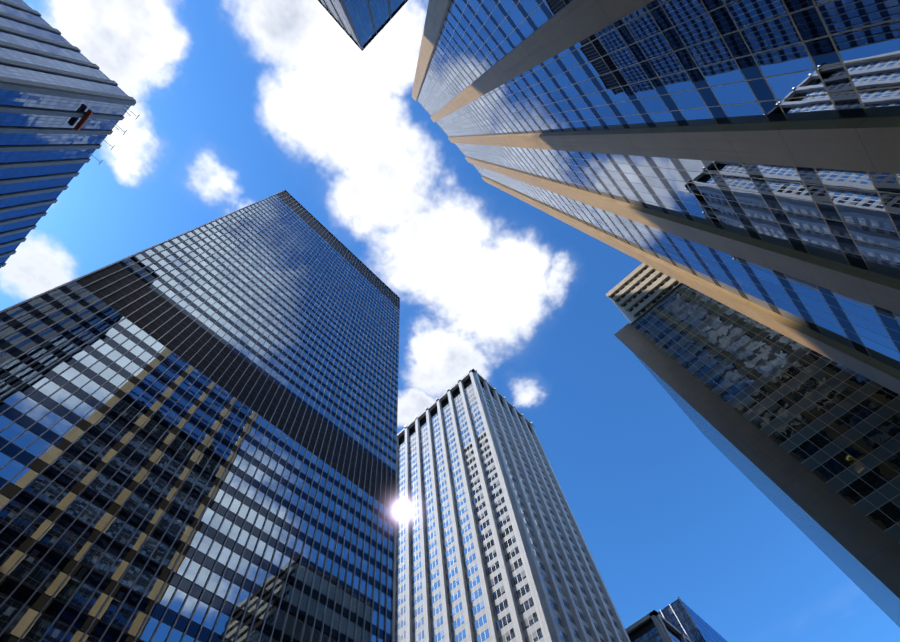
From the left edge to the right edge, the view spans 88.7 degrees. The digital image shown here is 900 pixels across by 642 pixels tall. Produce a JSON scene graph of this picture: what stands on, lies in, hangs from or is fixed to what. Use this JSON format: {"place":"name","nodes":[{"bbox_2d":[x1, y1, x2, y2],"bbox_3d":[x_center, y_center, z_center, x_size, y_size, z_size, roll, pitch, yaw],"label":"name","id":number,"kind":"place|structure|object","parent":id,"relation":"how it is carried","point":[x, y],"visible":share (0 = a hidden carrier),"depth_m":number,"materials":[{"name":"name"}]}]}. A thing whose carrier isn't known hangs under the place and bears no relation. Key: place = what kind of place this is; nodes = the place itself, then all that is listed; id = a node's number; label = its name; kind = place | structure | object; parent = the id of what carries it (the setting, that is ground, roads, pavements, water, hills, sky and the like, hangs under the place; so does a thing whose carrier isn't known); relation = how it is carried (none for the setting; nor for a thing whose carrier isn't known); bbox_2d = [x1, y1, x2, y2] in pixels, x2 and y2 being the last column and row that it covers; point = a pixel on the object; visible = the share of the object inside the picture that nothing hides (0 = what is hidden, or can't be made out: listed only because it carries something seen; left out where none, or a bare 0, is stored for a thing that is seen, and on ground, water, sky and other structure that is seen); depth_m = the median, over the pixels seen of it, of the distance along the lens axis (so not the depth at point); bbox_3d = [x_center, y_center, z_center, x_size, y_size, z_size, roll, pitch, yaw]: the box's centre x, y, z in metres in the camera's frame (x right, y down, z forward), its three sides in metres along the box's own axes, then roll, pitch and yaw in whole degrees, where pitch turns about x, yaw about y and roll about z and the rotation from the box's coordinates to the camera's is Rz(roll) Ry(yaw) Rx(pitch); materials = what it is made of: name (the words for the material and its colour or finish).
{"place":"outdoors","nodes":[
{"label":"outdoors","id":0,"kind":"place"},
{"bbox_2d":[0,0,899,641],"label":"sky","id":1,"kind":"structure","parent":0,"point":[240,104],"materials":[{"name":"blue"}]},
{"label":"ground","id":2,"kind":"structure","parent":0,"visible":0},
{"bbox_2d":[0,0,136,267],"bbox_3d":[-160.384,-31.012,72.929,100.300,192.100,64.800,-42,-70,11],"label":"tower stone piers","id":3,"kind":"structure","parent":2,"relation":"on","point":[55,85],"depth_m":141.50,"materials":[{"name":"blue glass"}]},
{"bbox_2d":[74,109,138,163],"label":"window cleaning rig","id":4,"kind":"object","parent":3,"relation":"on","point":[83,120],"depth_m":144.84,"materials":[{"name":"orange"}]},
{"bbox_2d":[0,190,399,641],"bbox_3d":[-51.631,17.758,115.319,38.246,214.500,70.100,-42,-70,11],"label":"skyscraper","id":5,"kind":"structure","parent":2,"relation":"on","point":[198,434],"depth_m":68.94,"materials":[{"name":"blue glass"}]},
{"bbox_2d":[318,0,407,50],"bbox_3d":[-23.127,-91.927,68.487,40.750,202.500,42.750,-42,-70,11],"label":"skyscraper","id":6,"kind":"structure","parent":2,"relation":"on","point":[362,23],"depth_m":149.09,"materials":[{"name":"blue glass"}]},
{"bbox_2d":[393,369,630,641],"bbox_3d":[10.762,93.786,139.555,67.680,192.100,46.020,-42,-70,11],"label":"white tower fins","id":7,"kind":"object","parent":2,"relation":"on","point":[491,545],"visible":0.77,"depth_m":143.60,"materials":[{"name":"white concrete"}]},
{"bbox_2d":[606,263,680,322],"bbox_3d":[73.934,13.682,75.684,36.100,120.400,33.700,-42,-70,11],"label":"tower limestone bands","id":8,"kind":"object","parent":2,"relation":"on","point":[638,291],"visible":0.12,"depth_m":119.27,"materials":[{"name":"grey stone"}]},
{"bbox_2d":[412,0,899,394],"bbox_3d":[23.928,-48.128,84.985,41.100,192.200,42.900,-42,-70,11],"label":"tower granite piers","id":9,"kind":"structure","parent":2,"relation":"on","point":[742,156],"depth_m":29.64,"materials":[{"name":"glass"}]},
{"bbox_2d":[625,610,691,641],"bbox_3d":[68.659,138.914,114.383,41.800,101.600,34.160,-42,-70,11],"label":"skyscraper","id":10,"kind":"structure","parent":2,"relation":"on","point":[654,626],"depth_m":151.38,"materials":[{"name":"grey"}]},
{"bbox_2d":[658,596,726,641],"bbox_3d":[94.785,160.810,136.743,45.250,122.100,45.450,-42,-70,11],"label":"skyscraper","id":11,"kind":"structure","parent":2,"relation":"on","point":[680,615],"depth_m":177.18,"materials":[{"name":"grey"}]},
{"bbox_2d":[614,283,899,627],"bbox_3d":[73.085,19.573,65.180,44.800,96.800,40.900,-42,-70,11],"label":"skyscraper","id":12,"kind":"structure","parent":2,"relation":"on","point":[805,440],"depth_m":66.78,"materials":[{"name":"black glass"}]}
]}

